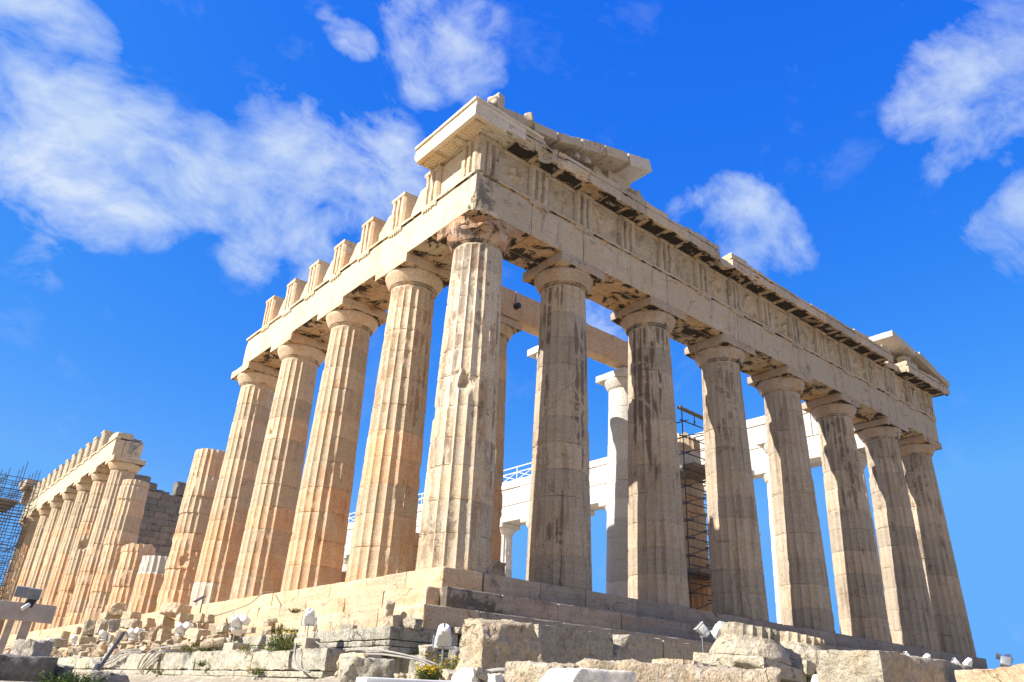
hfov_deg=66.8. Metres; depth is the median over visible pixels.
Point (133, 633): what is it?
floodlight
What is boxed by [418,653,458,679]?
weed
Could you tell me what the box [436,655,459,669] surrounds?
weed
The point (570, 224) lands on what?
ruined temple
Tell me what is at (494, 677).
boulder
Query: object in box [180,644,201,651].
weed
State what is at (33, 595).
twin lamp
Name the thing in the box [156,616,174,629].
rubble stone
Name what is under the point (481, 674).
chippings
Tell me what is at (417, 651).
weed
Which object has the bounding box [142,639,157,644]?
rubble stone
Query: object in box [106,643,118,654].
rubble stone
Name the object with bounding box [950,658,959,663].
floodlight
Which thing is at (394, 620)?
rubble stone
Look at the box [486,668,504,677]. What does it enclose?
cable
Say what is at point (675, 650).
stone block
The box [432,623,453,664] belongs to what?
floodlight
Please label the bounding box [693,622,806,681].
fallen capital
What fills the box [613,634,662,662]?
stone block
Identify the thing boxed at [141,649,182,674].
cable
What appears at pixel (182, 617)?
rubble stone
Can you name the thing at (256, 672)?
weed
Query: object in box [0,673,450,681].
ground
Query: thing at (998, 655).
floodlight
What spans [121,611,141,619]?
rubble stone
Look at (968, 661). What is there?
floodlight
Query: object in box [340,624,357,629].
rubble stone
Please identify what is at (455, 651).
rubble stone
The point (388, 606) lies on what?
rubble stone
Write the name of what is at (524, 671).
boulder
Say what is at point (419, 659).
cable
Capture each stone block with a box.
[455,618,541,673]
[533,624,613,663]
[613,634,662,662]
[662,640,710,659]
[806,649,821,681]
[813,649,972,681]
[954,663,1023,681]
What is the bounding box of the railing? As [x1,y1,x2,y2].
[348,462,531,524]
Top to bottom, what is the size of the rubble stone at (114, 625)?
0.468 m
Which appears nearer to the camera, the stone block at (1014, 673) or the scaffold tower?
the stone block at (1014, 673)
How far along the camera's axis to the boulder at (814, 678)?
11.02 m
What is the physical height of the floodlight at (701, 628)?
1.221 m
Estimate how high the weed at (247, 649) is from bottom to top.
0.221 m
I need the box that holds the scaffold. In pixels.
[676,405,711,608]
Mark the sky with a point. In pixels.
(168, 168)
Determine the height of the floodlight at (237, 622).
0.920 m
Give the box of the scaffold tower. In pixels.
[0,462,40,599]
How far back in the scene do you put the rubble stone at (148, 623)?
27.88 m
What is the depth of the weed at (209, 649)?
20.65 m
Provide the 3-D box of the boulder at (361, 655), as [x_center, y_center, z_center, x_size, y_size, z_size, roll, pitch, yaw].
[-2.627,5.734,13.823,0.821,0.337,0.645,-17,-31,36]
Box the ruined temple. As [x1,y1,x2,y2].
[0,92,987,681]
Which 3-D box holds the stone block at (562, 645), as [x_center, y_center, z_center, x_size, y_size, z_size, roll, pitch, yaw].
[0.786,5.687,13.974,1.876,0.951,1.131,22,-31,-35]
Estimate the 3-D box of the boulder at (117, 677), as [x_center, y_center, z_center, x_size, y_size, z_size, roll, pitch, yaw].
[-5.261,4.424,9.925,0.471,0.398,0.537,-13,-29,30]
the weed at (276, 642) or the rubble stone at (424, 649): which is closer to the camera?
the rubble stone at (424, 649)
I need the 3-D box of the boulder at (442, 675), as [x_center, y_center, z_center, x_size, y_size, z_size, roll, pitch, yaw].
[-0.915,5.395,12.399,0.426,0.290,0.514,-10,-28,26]
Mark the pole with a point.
(98, 666)
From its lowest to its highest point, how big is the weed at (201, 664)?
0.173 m
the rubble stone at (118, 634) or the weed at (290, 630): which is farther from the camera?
the rubble stone at (118, 634)
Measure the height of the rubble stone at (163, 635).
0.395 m
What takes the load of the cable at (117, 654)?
on the ruined temple
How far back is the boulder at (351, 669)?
12.13 m
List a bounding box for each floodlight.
[70,635,77,655]
[99,630,110,648]
[128,627,144,645]
[169,622,193,652]
[223,614,250,649]
[293,608,320,649]
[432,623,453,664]
[694,621,709,652]
[711,621,723,639]
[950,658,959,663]
[963,657,972,667]
[996,653,1004,660]
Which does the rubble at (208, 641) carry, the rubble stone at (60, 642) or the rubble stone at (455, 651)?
the rubble stone at (60, 642)
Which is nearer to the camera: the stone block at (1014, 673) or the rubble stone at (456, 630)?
the stone block at (1014, 673)
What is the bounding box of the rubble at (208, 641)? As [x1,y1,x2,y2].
[3,602,277,657]
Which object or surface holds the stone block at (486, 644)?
on the ground
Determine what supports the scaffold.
on the ruined temple
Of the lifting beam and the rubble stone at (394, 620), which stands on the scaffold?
the lifting beam
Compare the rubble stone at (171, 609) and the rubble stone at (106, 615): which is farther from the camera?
the rubble stone at (106, 615)
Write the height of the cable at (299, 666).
0.528 m
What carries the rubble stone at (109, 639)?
on the rubble at (208, 641)
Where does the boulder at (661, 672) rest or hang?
on the ground
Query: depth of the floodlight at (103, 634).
28.36 m
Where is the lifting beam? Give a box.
[677,405,702,425]
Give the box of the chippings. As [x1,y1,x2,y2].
[334,667,504,681]
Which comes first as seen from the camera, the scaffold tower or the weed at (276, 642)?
the weed at (276, 642)
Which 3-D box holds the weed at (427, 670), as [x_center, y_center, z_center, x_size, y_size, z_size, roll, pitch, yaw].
[-1.257,5.314,12.408,0.617,0.247,0.630,5,-25,-4]
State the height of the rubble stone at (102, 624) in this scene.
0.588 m
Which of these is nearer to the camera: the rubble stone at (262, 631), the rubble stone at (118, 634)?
the rubble stone at (262, 631)
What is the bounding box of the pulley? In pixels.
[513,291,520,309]
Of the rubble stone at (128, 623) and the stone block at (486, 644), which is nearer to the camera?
the stone block at (486, 644)
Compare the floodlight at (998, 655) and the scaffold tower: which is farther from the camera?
the scaffold tower
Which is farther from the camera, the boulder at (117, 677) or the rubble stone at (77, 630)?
the rubble stone at (77, 630)
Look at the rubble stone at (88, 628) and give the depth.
30.89 m
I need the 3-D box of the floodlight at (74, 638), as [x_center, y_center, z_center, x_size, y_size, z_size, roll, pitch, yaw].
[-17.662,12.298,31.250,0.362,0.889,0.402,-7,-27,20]
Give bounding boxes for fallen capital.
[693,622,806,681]
[779,631,824,680]
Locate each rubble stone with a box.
[52,637,68,647]
[61,631,70,638]
[73,626,81,634]
[76,635,96,645]
[81,619,96,635]
[94,619,108,634]
[97,645,104,655]
[99,611,121,619]
[105,635,113,643]
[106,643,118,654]
[108,619,120,632]
[112,630,128,645]
[119,617,141,629]
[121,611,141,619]
[138,631,145,641]
[142,618,155,628]
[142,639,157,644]
[148,627,158,639]
[155,628,171,641]
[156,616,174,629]
[158,602,191,617]
[174,612,193,625]
[187,628,210,639]
[193,613,204,622]
[204,614,214,623]
[213,622,230,633]
[246,627,255,633]
[258,628,270,635]
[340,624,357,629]
[378,614,402,626]
[381,600,394,616]
[401,617,422,629]
[419,644,437,669]
[448,646,459,668]
[451,627,461,633]
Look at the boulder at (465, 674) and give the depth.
10.15 m
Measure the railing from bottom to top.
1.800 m
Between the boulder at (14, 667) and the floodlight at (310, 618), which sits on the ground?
the boulder at (14, 667)
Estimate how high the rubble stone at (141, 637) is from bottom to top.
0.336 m
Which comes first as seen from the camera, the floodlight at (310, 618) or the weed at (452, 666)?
the weed at (452, 666)
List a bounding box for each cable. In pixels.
[92,648,141,665]
[137,645,193,668]
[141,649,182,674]
[189,591,272,621]
[294,643,310,672]
[315,641,444,668]
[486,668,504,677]
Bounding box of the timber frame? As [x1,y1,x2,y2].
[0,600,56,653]
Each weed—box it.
[29,670,110,681]
[150,669,162,673]
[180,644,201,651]
[191,642,222,651]
[192,659,207,666]
[233,643,275,653]
[247,667,265,675]
[263,630,301,650]
[271,625,284,633]
[280,627,301,633]
[280,640,303,648]
[288,608,303,612]
[409,643,424,654]
[414,664,444,679]
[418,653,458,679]
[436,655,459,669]
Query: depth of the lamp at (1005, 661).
15.87 m
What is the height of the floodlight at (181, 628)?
0.900 m
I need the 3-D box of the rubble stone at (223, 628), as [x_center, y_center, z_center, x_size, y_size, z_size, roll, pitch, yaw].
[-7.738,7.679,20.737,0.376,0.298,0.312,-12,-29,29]
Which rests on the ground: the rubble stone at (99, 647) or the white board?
the white board
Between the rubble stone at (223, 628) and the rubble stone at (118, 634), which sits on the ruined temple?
the rubble stone at (118, 634)
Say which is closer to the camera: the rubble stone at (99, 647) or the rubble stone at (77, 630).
the rubble stone at (99, 647)
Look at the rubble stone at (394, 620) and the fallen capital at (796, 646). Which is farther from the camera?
the rubble stone at (394, 620)
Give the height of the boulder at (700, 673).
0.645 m
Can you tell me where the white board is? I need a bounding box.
[356,677,462,681]
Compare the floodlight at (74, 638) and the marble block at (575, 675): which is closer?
the marble block at (575, 675)
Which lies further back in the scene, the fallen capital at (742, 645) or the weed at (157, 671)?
the weed at (157, 671)
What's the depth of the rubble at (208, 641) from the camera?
24.52 m
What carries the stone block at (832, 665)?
on the ground
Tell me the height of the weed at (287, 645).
0.166 m
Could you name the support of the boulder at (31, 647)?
on the ground
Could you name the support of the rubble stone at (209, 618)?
on the ruined temple
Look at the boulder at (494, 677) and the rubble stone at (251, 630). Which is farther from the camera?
the rubble stone at (251, 630)
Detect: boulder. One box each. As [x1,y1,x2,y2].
[0,653,58,681]
[10,639,53,656]
[52,664,73,681]
[78,670,129,681]
[336,652,383,667]
[337,656,395,681]
[438,669,454,679]
[451,667,480,681]
[482,673,502,681]
[504,660,579,681]
[576,658,689,681]
[686,664,780,681]
[811,674,817,681]
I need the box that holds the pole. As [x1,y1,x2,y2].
[92,632,124,670]
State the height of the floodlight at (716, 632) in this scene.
1.270 m
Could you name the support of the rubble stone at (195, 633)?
on the rubble at (208, 641)
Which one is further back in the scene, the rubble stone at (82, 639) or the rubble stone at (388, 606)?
the rubble stone at (82, 639)
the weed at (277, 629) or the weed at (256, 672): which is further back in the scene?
the weed at (277, 629)
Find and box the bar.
[193,595,205,612]
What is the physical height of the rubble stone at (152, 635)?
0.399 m
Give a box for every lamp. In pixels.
[14,586,41,610]
[999,655,1011,666]
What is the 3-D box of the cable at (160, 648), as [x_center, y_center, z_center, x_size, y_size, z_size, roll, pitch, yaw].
[-9.490,8.520,20.940,1.986,0.628,0.386,-9,-28,25]
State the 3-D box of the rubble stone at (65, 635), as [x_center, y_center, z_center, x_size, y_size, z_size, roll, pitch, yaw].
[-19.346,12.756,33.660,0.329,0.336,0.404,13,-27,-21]
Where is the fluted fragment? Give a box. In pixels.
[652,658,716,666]
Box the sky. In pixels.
[0,0,1023,668]
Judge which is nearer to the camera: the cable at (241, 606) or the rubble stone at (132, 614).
the cable at (241, 606)
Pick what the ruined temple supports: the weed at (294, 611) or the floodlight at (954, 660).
the weed at (294, 611)
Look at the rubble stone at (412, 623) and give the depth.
15.83 m
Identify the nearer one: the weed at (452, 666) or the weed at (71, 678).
the weed at (71, 678)
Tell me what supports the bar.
on the ruined temple
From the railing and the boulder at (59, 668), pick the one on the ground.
the boulder at (59, 668)
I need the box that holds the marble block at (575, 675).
[539,668,635,681]
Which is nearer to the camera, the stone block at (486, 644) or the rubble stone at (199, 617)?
the stone block at (486, 644)

